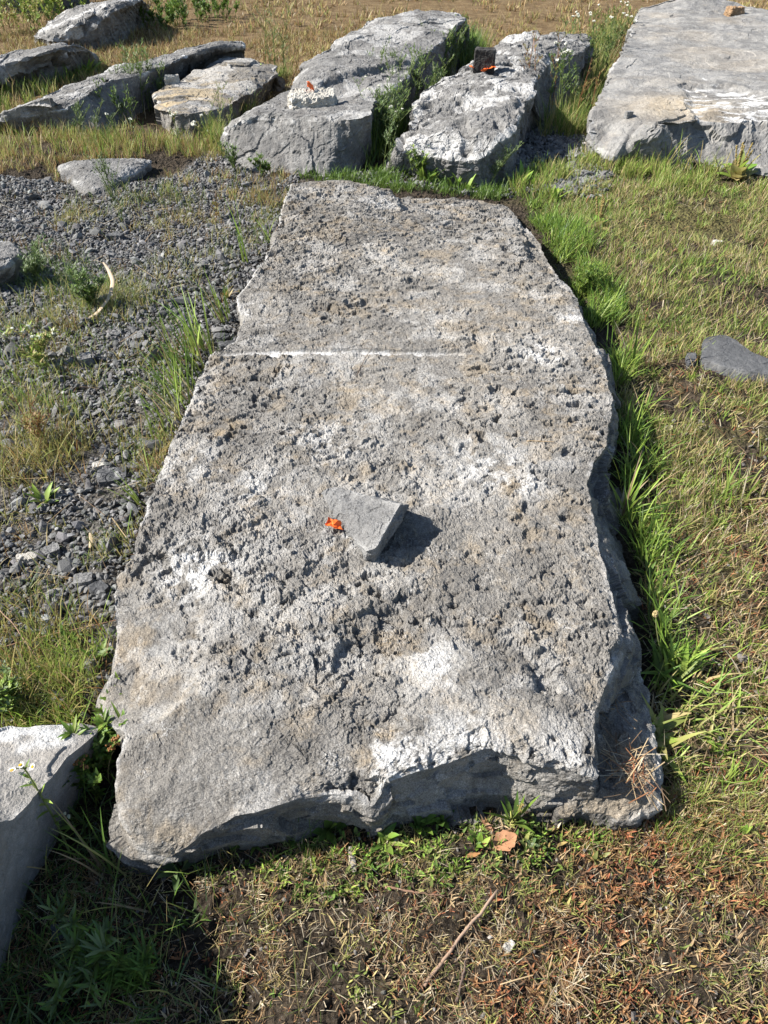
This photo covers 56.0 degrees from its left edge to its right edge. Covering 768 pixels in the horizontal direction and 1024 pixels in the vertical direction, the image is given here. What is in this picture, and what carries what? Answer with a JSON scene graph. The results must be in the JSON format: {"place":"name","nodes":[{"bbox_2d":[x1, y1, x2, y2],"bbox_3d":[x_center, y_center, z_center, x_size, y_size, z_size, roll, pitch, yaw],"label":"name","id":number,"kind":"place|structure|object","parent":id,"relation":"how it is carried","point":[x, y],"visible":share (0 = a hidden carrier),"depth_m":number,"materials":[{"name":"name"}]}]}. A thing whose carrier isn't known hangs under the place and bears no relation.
{"place":"outdoors","nodes":[
{"label":"outdoors","id":0,"kind":"place"},
{"bbox_2d":[0,0,767,1023],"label":"ground","id":1,"kind":"structure","parent":0,"point":[682,224],"depth_m":1.66,"materials":[{"name":"plant"}]},
{"bbox_2d":[0,241,23,284],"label":"boulder","id":2,"kind":"object","parent":1,"relation":"on","point":[10,265],"visible":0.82,"depth_m":3.67,"materials":[{"name":"grey stone"}]},
{"bbox_2d":[0,660,23,717],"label":"tall weed","id":3,"kind":"object","parent":1,"relation":"on","point":[7,684],"visible":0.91,"depth_m":1.76,"materials":[{"name":"green plant"}]},
{"bbox_2d":[16,552,38,564],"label":"loose stone","id":4,"kind":"object","parent":1,"relation":"on","point":[25,557],"visible":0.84,"depth_m":2.18,"materials":[{"name":"stone"}]},
{"bbox_2d":[0,320,57,368],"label":"tall weed","id":5,"kind":"object","parent":1,"relation":"on","point":[38,343],"visible":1,"depth_m":3.03,"materials":[{"name":"green plant"}]},
{"bbox_2d":[6,389,51,442],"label":"tall weed","id":6,"kind":"object","parent":1,"relation":"on","point":[37,422],"visible":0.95,"depth_m":2.61,"materials":[{"name":"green plant"}]},
{"bbox_2d":[0,0,63,35],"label":"tall weed","id":7,"kind":"object","parent":1,"relation":"on","point":[33,7],"visible":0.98,"depth_m":9.79,"materials":[{"name":"green plant"}]},
{"bbox_2d":[0,633,63,716],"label":"grass tuft","id":8,"kind":"object","parent":1,"relation":"on","point":[24,670],"visible":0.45,"depth_m":1.84,"materials":[{"name":"green plant"}]},
{"bbox_2d":[17,233,52,284],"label":"tall weed","id":9,"kind":"object","parent":1,"relation":"on","point":[30,266],"visible":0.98,"depth_m":3.64,"materials":[{"name":"green plant"}]},
{"bbox_2d":[23,482,58,507],"bbox_3d":[-1.134,-0.046,2.399,0.105,0.060,0.116,0,41,0],"label":"leafy rosette","id":10,"kind":"object","parent":1,"relation":"on","point":[47,494],"visible":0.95,"depth_m":2.41,"materials":[{"name":"green plant"}]},
{"bbox_2d":[8,759,74,850],"bbox_3d":[-0.691,0.606,1.480,0.112,0.245,0.055,30,49,30],"label":"fleabane","id":11,"kind":"object","parent":1,"relation":"on","point":[30,782],"visible":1,"depth_m":1.47,"materials":[{"name":"green plant"}]},
{"bbox_2d":[0,0,89,13],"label":"weed","id":12,"kind":"object","parent":1,"relation":"on","point":[66,3],"visible":0.25,"depth_m":11.54,"materials":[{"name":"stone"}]},
{"bbox_2d":[12,660,84,725],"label":"grass tuft","id":13,"kind":"object","parent":1,"relation":"on","point":[45,713],"visible":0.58,"depth_m":1.77,"materials":[{"name":"green plant"}]},
{"bbox_2d":[0,42,99,89],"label":"boulder","id":14,"kind":"object","parent":1,"relation":"on","point":[20,64],"visible":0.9,"depth_m":7.20,"materials":[{"name":"grey stone"}]},
{"bbox_2d":[40,543,60,557],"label":"loose stone","id":15,"kind":"object","parent":1,"relation":"on","point":[53,548],"visible":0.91,"depth_m":2.22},
{"bbox_2d":[0,723,101,972],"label":"boulder","id":16,"kind":"object","parent":1,"relation":"on","point":[48,753],"visible":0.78,"depth_m":1.50,"materials":[{"name":"stone"}]},
{"bbox_2d":[16,0,86,22],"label":"tall weed","id":17,"kind":"object","parent":1,"relation":"on","point":[50,3],"visible":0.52,"depth_m":10.50,"materials":[{"name":"green plant"}]},
{"bbox_2d":[36,891,120,1023],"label":"tall weed","id":18,"kind":"object","parent":1,"relation":"on","point":[88,960],"visible":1,"depth_m":1.32,"materials":[{"name":"green plant"}]},
{"bbox_2d":[73,572,93,590],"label":"loose stone","id":19,"kind":"object","parent":1,"relation":"on","point":[82,579],"visible":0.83,"depth_m":2.10,"materials":[{"name":"stone"}]},
{"bbox_2d":[64,262,106,307],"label":"tall weed","id":20,"kind":"object","parent":1,"relation":"on","point":[89,289],"visible":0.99,"depth_m":3.40,"materials":[{"name":"green plant"}]},
{"bbox_2d":[76,352,94,369],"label":"loose stone","id":21,"kind":"object","parent":1,"relation":"on","point":[86,357],"visible":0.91,"depth_m":3.07,"materials":[{"name":"stone"}]},
{"bbox_2d":[46,796,128,879],"bbox_3d":[-0.601,0.636,1.501,0.187,0.215,0.175,0,41,0],"label":"grass tuft","id":22,"kind":"object","parent":1,"relation":"on","point":[105,857],"visible":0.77,"depth_m":1.48,"materials":[{"name":"green plant"}]},
{"bbox_2d":[62,732,120,800],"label":"tall weed","id":23,"kind":"object","parent":1,"relation":"on","point":[90,776],"visible":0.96,"depth_m":1.61,"materials":[{"name":"green plant"}]},
{"bbox_2d":[57,689,126,751],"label":"tall weed","id":24,"kind":"object","parent":1,"relation":"on","point":[100,722],"visible":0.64,"depth_m":1.63,"materials":[{"name":"green plant"}]},
{"bbox_2d":[34,0,150,48],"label":"boulder","id":25,"kind":"object","parent":1,"relation":"on","point":[109,21],"visible":0.91,"depth_m":9.03,"materials":[{"name":"grey stone"}]},
{"bbox_2d":[69,98,120,136],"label":"tall weed","id":26,"kind":"object","parent":1,"relation":"on","point":[77,106],"visible":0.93,"depth_m":5.68,"materials":[{"name":"green plant"}]},
{"bbox_2d":[80,636,112,667],"bbox_3d":[-0.739,0.360,1.886,0.058,0.056,0.090,16,43,18],"label":"leafy rosette","id":27,"kind":"object","parent":1,"relation":"on","point":[101,653],"visible":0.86,"depth_m":1.89,"materials":[{"name":"green plant"}]},
{"bbox_2d":[88,580,110,595],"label":"loose stone","id":28,"kind":"object","parent":1,"relation":"on","point":[94,587],"visible":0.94,"depth_m":2.07,"materials":[{"name":"stone"}]},
{"bbox_2d":[83,147,120,200],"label":"tall weed","id":29,"kind":"object","parent":1,"relation":"on","point":[105,173],"visible":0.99,"depth_m":4.53,"materials":[{"name":"green plant"}]},
{"bbox_2d":[57,158,151,197],"bbox_3d":[-2.002,-2.279,4.970,0.664,0.146,0.694,0,41,0],"label":"boulder","id":30,"kind":"object","parent":1,"relation":"on","point":[80,175],"visible":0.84,"depth_m":4.98,"materials":[{"name":"grey stone"}]},
{"bbox_2d":[96,465,127,487],"bbox_3d":[-0.945,-0.120,2.510,0.108,0.040,0.091,-9,42,-11],"label":"loose stone","id":31,"kind":"object","parent":1,"relation":"on","point":[104,479],"visible":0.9,"depth_m":2.49,"materials":[{"name":"stone"}]},
{"bbox_2d":[93,76,136,126],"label":"tall weed","id":32,"kind":"object","parent":1,"relation":"on","point":[129,100],"visible":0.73,"depth_m":5.99,"materials":[{"name":"green plant"}]},
{"bbox_2d":[0,41,245,134],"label":"boulder","id":33,"kind":"object","parent":1,"relation":"on","point":[52,107],"visible":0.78,"depth_m":6.15,"materials":[{"name":"grey stone"}]},
{"bbox_2d":[93,931,161,998],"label":"tall weed","id":34,"kind":"object","parent":1,"relation":"on","point":[123,970],"visible":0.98,"depth_m":1.34,"materials":[{"name":"green plant"}]},
{"bbox_2d":[95,883,161,940],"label":"grass tuft","id":35,"kind":"object","parent":1,"relation":"on","point":[141,910],"visible":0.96,"depth_m":1.44,"materials":[{"name":"green plant"}]},
{"bbox_2d":[106,37,164,112],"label":"tall weed","id":36,"kind":"object","parent":1,"relation":"on","point":[158,87],"visible":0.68,"depth_m":6.33,"materials":[{"name":"green plant"}]},
{"bbox_2d":[118,444,161,484],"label":"grass tuft","id":37,"kind":"object","parent":1,"relation":"on","point":[147,471],"visible":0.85,"depth_m":2.47,"materials":[{"name":"green plant"}]},
{"bbox_2d":[116,333,195,414],"bbox_3d":[-0.826,-0.572,2.830,0.364,0.278,0.464,25,47,26],"label":"grass tuft","id":38,"kind":"object","parent":1,"relation":"on","point":[181,395],"visible":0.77,"depth_m":2.84,"materials":[{"name":"green plant"}]},
{"bbox_2d":[123,357,192,439],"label":"grass tuft","id":39,"kind":"object","parent":1,"relation":"on","point":[176,411],"visible":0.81,"depth_m":2.71,"materials":[{"name":"green plant"}]},
{"bbox_2d":[120,300,211,383],"bbox_3d":[-0.876,-0.704,2.959,0.393,0.319,0.355,0,41,0],"label":"grass tuft","id":40,"kind":"object","parent":1,"relation":"on","point":[188,357],"visible":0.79,"depth_m":3.00,"materials":[{"name":"green plant"}]},
{"bbox_2d":[139,0,208,31],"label":"tall weed","id":41,"kind":"object","parent":1,"relation":"on","point":[170,13],"visible":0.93,"depth_m":10.04,"materials":[{"name":"green plant"}]},
{"bbox_2d":[156,860,193,891],"bbox_3d":[-0.440,0.723,1.509,0.099,0.063,0.113,17,44,19],"label":"leafy rosette","id":42,"kind":"object","parent":1,"relation":"on","point":[176,876],"visible":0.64,"depth_m":1.50,"materials":[{"name":"green plant"}]},
{"bbox_2d":[144,284,211,360],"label":"grass tuft","id":43,"kind":"object","parent":1,"relation":"on","point":[198,337],"visible":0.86,"depth_m":3.13,"materials":[{"name":"green plant"}]},
{"bbox_2d":[168,108,212,150],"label":"tall weed","id":44,"kind":"object","parent":1,"relation":"on","point":[193,123],"visible":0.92,"depth_m":5.47,"materials":[{"name":"green plant"}]},
{"bbox_2d":[169,949,238,1023],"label":"grass tuft","id":45,"kind":"object","parent":1,"relation":"on","point":[211,1004],"visible":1,"depth_m":1.33,"materials":[{"name":"green plant"}]},
{"bbox_2d":[173,0,238,21],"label":"tall weed","id":46,"kind":"object","parent":1,"relation":"on","point":[196,4],"visible":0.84,"depth_m":10.82,"materials":[{"name":"green plant"}]},
{"bbox_2d":[190,269,230,323],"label":"grass tuft","id":47,"kind":"object","parent":1,"relation":"on","point":[219,311],"visible":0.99,"depth_m":3.39,"materials":[{"name":"green plant"}]},
{"bbox_2d":[152,55,284,139],"bbox_3d":[-1.505,-3.780,6.555,0.840,0.365,2.242,8,42,9],"label":"boulder","id":48,"kind":"object","parent":1,"relation":"on","point":[189,97],"visible":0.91,"depth_m":6.24,"materials":[{"name":"beige stone"}]},
{"bbox_2d":[203,81,233,129],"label":"tall weed","id":49,"kind":"object","parent":1,"relation":"on","point":[219,113],"visible":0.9,"depth_m":5.66,"materials":[{"name":"green plant"}]},
{"bbox_2d":[217,141,238,167],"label":"tall weed","id":50,"kind":"object","parent":1,"relation":"on","point":[232,159],"visible":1,"depth_m":5.06,"materials":[{"name":"green plant"}]},
{"bbox_2d":[247,152,273,176],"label":"tall weed","id":51,"kind":"object","parent":1,"relation":"on","point":[263,167],"visible":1,"depth_m":4.99,"materials":[{"name":"green plant"}]},
{"bbox_2d":[250,2,293,75],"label":"tall weed","id":52,"kind":"object","parent":1,"relation":"on","point":[275,34],"visible":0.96,"depth_m":7.24,"materials":[{"name":"green plant"}]},
{"bbox_2d":[312,820,346,845],"bbox_3d":[-0.119,0.670,1.539,0.068,0.047,0.075,18,44,20],"label":"leafy rosette","id":53,"kind":"object","parent":1,"relation":"on","point":[327,832],"visible":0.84,"depth_m":1.54,"materials":[{"name":"green plant"}]},
{"bbox_2d":[220,9,468,176],"bbox_3d":[-0.079,-4.325,7.007,1.346,0.594,5.723,10,42,12],"label":"boulder","id":54,"kind":"object","parent":1,"relation":"on","point":[277,132],"visible":0.84,"depth_m":5.42,"materials":[{"name":"grey stone"}]},
{"bbox_2d":[287,86,338,109],"bbox_3d":[-0.522,-3.005,5.247,0.378,0.114,0.248,0,41,0],"label":"pale stone","id":55,"kind":"object","parent":54,"relation":"on","point":[298,98],"visible":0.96,"depth_m":5.18,"materials":[{"name":"stone"}]},
{"bbox_2d":[96,180,663,880],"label":"limestone slab","id":56,"kind":"structure","parent":1,"relation":"on","point":[286,656],"depth_m":1.93,"materials":[{"name":"stone"}]},
{"bbox_2d":[321,487,408,561],"bbox_3d":[-0.043,-0.016,2.040,0.184,0.125,0.380,-18,44,-20],"label":"broken stone","id":57,"kind":"object","parent":56,"relation":"on","point":[370,524],"visible":0.95,"depth_m":1.98,"materials":[{"name":"stone"}]},
{"bbox_2d":[597,723,669,810],"bbox_3d":[0.528,0.549,1.567,0.181,0.039,0.189,9,42,10],"label":"straw heap","id":58,"kind":"object","parent":56,"relation":"on","point":[626,771],"visible":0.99,"depth_m":1.56,"materials":[{"name":"plant"}]},
{"bbox_2d":[353,70,413,156],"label":"tall weed","id":59,"kind":"object","parent":1,"relation":"on","point":[393,92],"visible":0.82,"depth_m":5.33,"materials":[{"name":"green plant"}]},
{"bbox_2d":[0,9,767,1023],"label":"turf","id":60,"kind":"structure","parent":1,"relation":"on","point":[568,235],"depth_m":2.86,"materials":[{"name":"green plant"}]},
{"bbox_2d":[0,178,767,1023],"bbox_3d":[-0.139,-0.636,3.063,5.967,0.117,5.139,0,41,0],"label":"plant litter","id":61,"kind":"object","parent":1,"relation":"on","point":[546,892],"visible":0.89,"depth_m":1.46,"materials":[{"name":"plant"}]},
{"bbox_2d":[0,0,767,120],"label":"dry meadow","id":62,"kind":"structure","parent":1,"relation":"on","point":[29,44],"depth_m":9.80,"materials":[{"name":"plant"}]},
{"bbox_2d":[369,822,408,854],"bbox_3d":[0.011,0.687,1.536,0.084,0.032,0.095,0,41,0],"label":"leafy rosette","id":63,"kind":"object","parent":1,"relation":"on","point":[390,834],"visible":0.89,"depth_m":1.53,"materials":[{"name":"green plant"}]},
{"bbox_2d":[381,105,403,170],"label":"tall weed","id":64,"kind":"object","parent":1,"relation":"on","point":[390,131],"visible":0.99,"depth_m":4.87,"materials":[{"name":"green plant"}]},
{"bbox_2d":[367,36,454,108],"bbox_3d":[0.124,-3.637,6.086,0.792,0.640,0.634,27,48,28],"label":"tall weed","id":65,"kind":"object","parent":1,"relation":"on","point":[434,78],"visible":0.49,"depth_m":5.98,"materials":[{"name":"green plant"}]},
{"bbox_2d":[405,144,429,179],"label":"tall weed","id":66,"kind":"object","parent":1,"relation":"on","point":[417,164],"visible":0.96,"depth_m":4.89,"materials":[{"name":"green plant"}]},
{"bbox_2d":[409,814,439,834],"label":"leafy rosette","id":67,"kind":"object","parent":1,"relation":"on","point":[419,824],"visible":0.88,"depth_m":1.54,"materials":[{"name":"green plant"}]},
{"bbox_2d":[417,167,450,182],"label":"leafy rosette","id":68,"kind":"object","parent":1,"relation":"on","point":[431,175],"visible":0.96,"depth_m":4.92,"materials":[{"name":"green plant"}]},
{"bbox_2d":[419,18,468,77],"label":"tall weed","id":69,"kind":"object","parent":1,"relation":"on","point":[452,62],"visible":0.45,"depth_m":7.09,"materials":[{"name":"green plant"}]},
{"bbox_2d":[423,889,498,986],"bbox_3d":[0.151,0.817,1.391,0.010,0.015,0.227,32,50,31],"label":"twig","id":70,"kind":"object","parent":1,"relation":"on","point":[450,951],"visible":0.98,"depth_m":1.38,"materials":[{"name":"wood"}]},
{"bbox_2d":[384,53,542,189],"bbox_3d":[0.765,-3.094,5.632,1.001,0.525,2.274,14,43,16],"label":"boulder","id":71,"kind":"object","parent":1,"relation":"on","point":[464,125],"visible":0.91,"depth_m":5.05,"materials":[{"name":"grey stone"}]},
{"bbox_2d":[472,47,495,73],"bbox_3d":[0.808,-3.648,5.829,0.185,0.172,0.173,0,41,0],"label":"stone cube","id":72,"kind":"object","parent":71,"relation":"on","point":[484,57],"visible":1,"depth_m":5.77,"materials":[{"name":"stone"}]},
{"bbox_2d":[453,10,479,72],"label":"tall weed","id":73,"kind":"object","parent":1,"relation":"on","point":[468,41],"visible":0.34,"depth_m":7.75,"materials":[{"name":"green plant"}]},
{"bbox_2d":[469,829,489,850],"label":"leafy rosette","id":74,"kind":"object","parent":1,"relation":"on","point":[479,837],"visible":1,"depth_m":1.52,"materials":[{"name":"green plant"}]},
{"bbox_2d":[491,830,516,850],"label":"fallen leaf","id":75,"kind":"object","parent":1,"relation":"on","point":[509,842],"visible":1,"depth_m":1.53,"materials":[{"name":"plant"}]},
{"bbox_2d":[487,141,524,187],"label":"tall weed","id":76,"kind":"object","parent":1,"relation":"on","point":[506,158],"visible":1,"depth_m":4.84,"materials":[{"name":"green plant"}]},
{"bbox_2d":[483,790,539,832],"bbox_3d":[0.275,0.638,1.552,0.112,0.093,0.076,13,43,15],"label":"plantain","id":77,"kind":"object","parent":1,"relation":"on","point":[518,811],"visible":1,"depth_m":1.56,"materials":[{"name":"green plant"}]},
{"bbox_2d":[514,160,538,186],"bbox_3d":[0.967,-2.270,4.870,0.175,0.145,0.206,8,42,9],"label":"leafy rosette","id":78,"kind":"object","parent":1,"relation":"on","point":[529,173],"visible":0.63,"depth_m":4.87,"materials":[{"name":"green plant"}]},
{"bbox_2d":[482,30,593,119],"bbox_3d":[1.437,-4.124,6.792,0.870,0.569,2.322,17,44,18],"label":"boulder","id":79,"kind":"object","parent":1,"relation":"on","point":[512,48],"visible":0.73,"depth_m":6.48,"materials":[{"name":"grey stone"}]},
{"bbox_2d":[520,29,566,108],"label":"tall weed","id":80,"kind":"object","parent":1,"relation":"on","point":[535,40],"visible":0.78,"depth_m":5.99,"materials":[{"name":"green plant"}]},
{"bbox_2d":[500,948,600,1023],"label":"straw heap","id":81,"kind":"object","parent":1,"relation":"on","point":[570,984],"visible":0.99,"depth_m":1.33,"materials":[{"name":"plant"}]},
{"bbox_2d":[546,41,582,115],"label":"tall weed","id":82,"kind":"object","parent":1,"relation":"on","point":[562,67],"visible":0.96,"depth_m":5.94,"materials":[{"name":"green plant"}]},
{"bbox_2d":[570,258,605,296],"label":"tall weed","id":83,"kind":"object","parent":1,"relation":"on","point":[585,278],"visible":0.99,"depth_m":3.59,"materials":[{"name":"green plant"}]},
{"bbox_2d":[562,11,632,83],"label":"tall weed","id":84,"kind":"object","parent":1,"relation":"on","point":[609,46],"visible":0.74,"depth_m":7.01,"materials":[{"name":"green plant"}]},
{"bbox_2d":[586,195,613,230],"bbox_3d":[1.274,-1.770,4.263,0.181,0.182,0.208,17,44,19],"label":"plantain","id":85,"kind":"object","parent":1,"relation":"on","point":[596,217],"visible":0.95,"depth_m":4.26,"materials":[{"name":"green plant"}]},
{"bbox_2d":[587,1,641,54],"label":"tall weed","id":86,"kind":"object","parent":1,"relation":"on","point":[614,18],"visible":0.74,"depth_m":8.44,"materials":[{"name":"green plant"}]},
{"bbox_2d":[617,309,664,368],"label":"grass tuft","id":87,"kind":"object","parent":1,"relation":"on","point":[635,347],"visible":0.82,"depth_m":3.02,"materials":[{"name":"green plant"}]},
{"bbox_2d":[615,384,674,426],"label":"grass tuft","id":88,"kind":"object","parent":1,"relation":"on","point":[632,405],"visible":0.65,"depth_m":2.77,"materials":[{"name":"green plant"}]},
{"bbox_2d":[605,452,690,520],"bbox_3d":[0.857,-0.099,2.341,0.306,0.234,0.286,0,41,0],"label":"grass tuft","id":89,"kind":"object","parent":1,"relation":"on","point":[631,503],"visible":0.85,"depth_m":2.34,"materials":[{"name":"green plant"}]},
{"bbox_2d":[613,423,693,494],"bbox_3d":[0.933,-0.202,2.510,0.338,0.173,0.293,18,44,20],"label":"grass tuft","id":90,"kind":"object","parent":1,"relation":"on","point":[657,464],"visible":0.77,"depth_m":2.53,"materials":[{"name":"green plant"}]},
{"bbox_2d":[633,543,675,584],"bbox_3d":[0.792,0.170,2.141,0.125,0.075,0.117,-31,50,-31],"label":"leafy rosette","id":91,"kind":"object","parent":1,"relation":"on","point":[647,564],"visible":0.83,"depth_m":2.17,"materials":[{"name":"green plant"}]},
{"bbox_2d":[641,693,706,785],"bbox_3d":[0.673,0.509,1.724,0.213,0.109,0.175,31,50,31],"label":"leafy rosette","id":92,"kind":"object","parent":1,"relation":"on","point":[661,730],"visible":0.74,"depth_m":1.74,"materials":[{"name":"green plant"}]},
{"bbox_2d":[584,0,767,175],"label":"boulder","id":93,"kind":"object","parent":1,"relation":"on","point":[696,71],"visible":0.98,"depth_m":5.82,"materials":[{"name":"grey stone"}]},
{"bbox_2d":[723,5,744,16],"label":"brown stone","id":94,"kind":"object","parent":93,"relation":"on","point":[731,10],"visible":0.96,"depth_m":8.70,"materials":[{"name":"stone"}]},
{"bbox_2d":[640,634,720,695],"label":"grass tuft","id":95,"kind":"object","parent":1,"relation":"on","point":[665,671],"visible":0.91,"depth_m":1.86,"materials":[{"name":"green plant"}]},
{"bbox_2d":[657,129,703,171],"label":"grass tuft","id":96,"kind":"object","parent":1,"relation":"on","point":[680,143],"visible":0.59,"depth_m":5.15,"materials":[{"name":"green plant"}]},
{"bbox_2d":[656,730,723,816],"bbox_3d":[0.693,0.596,1.634,0.230,0.107,0.202,-33,50,-32],"label":"grass tuft","id":97,"kind":"object","parent":1,"relation":"on","point":[665,773],"visible":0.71,"depth_m":1.66,"materials":[{"name":"green plant"}]},
{"bbox_2d":[650,630,767,765],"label":"grass tuft","id":98,"kind":"object","parent":1,"relation":"on","point":[727,705],"visible":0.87,"depth_m":1.80,"materials":[{"name":"green plant"}]},
{"bbox_2d":[668,454,756,510],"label":"grass tuft","id":99,"kind":"object","parent":1,"relation":"on","point":[727,487],"visible":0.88,"depth_m":2.42,"materials":[{"name":"green plant"}]},
{"bbox_2d":[689,143,749,181],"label":"grass tuft","id":100,"kind":"object","parent":1,"relation":"on","point":[718,167],"visible":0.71,"depth_m":5.12,"materials":[{"name":"green plant"}]},
{"bbox_2d":[698,335,767,382],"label":"flat stone","id":101,"kind":"object","parent":1,"relation":"on","point":[725,354],"visible":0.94,"depth_m":3.06,"materials":[{"name":"stone"}]},
{"bbox_2d":[716,142,760,181],"bbox_3d":[2.470,-2.435,5.014,0.269,0.246,0.371,20,45,21],"label":"plantain","id":102,"kind":"object","parent":1,"relation":"on","point":[738,167],"visible":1,"depth_m":5.00,"materials":[{"name":"green plant"}]},
{"bbox_2d":[725,446,767,505],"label":"grass tuft","id":103,"kind":"object","parent":1,"relation":"on","point":[753,489],"visible":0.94,"depth_m":2.46,"materials":[{"name":"green plant"}]},
{"bbox_2d":[0,115,767,1023],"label":"gravel","id":104,"kind":"structure","parent":0,"point":[554,147],"depth_m":3.42,"materials":[{"name":"gravel"}]},
{"bbox_2d":[88,262,113,317],"bbox_3d":[-1.357,-1.067,3.488,0.110,0.108,0.448,0,41,0],"label":"dry strip","id":105,"kind":"object","parent":104,"relation":"on","point":[111,286],"visible":0.98,"depth_m":3.48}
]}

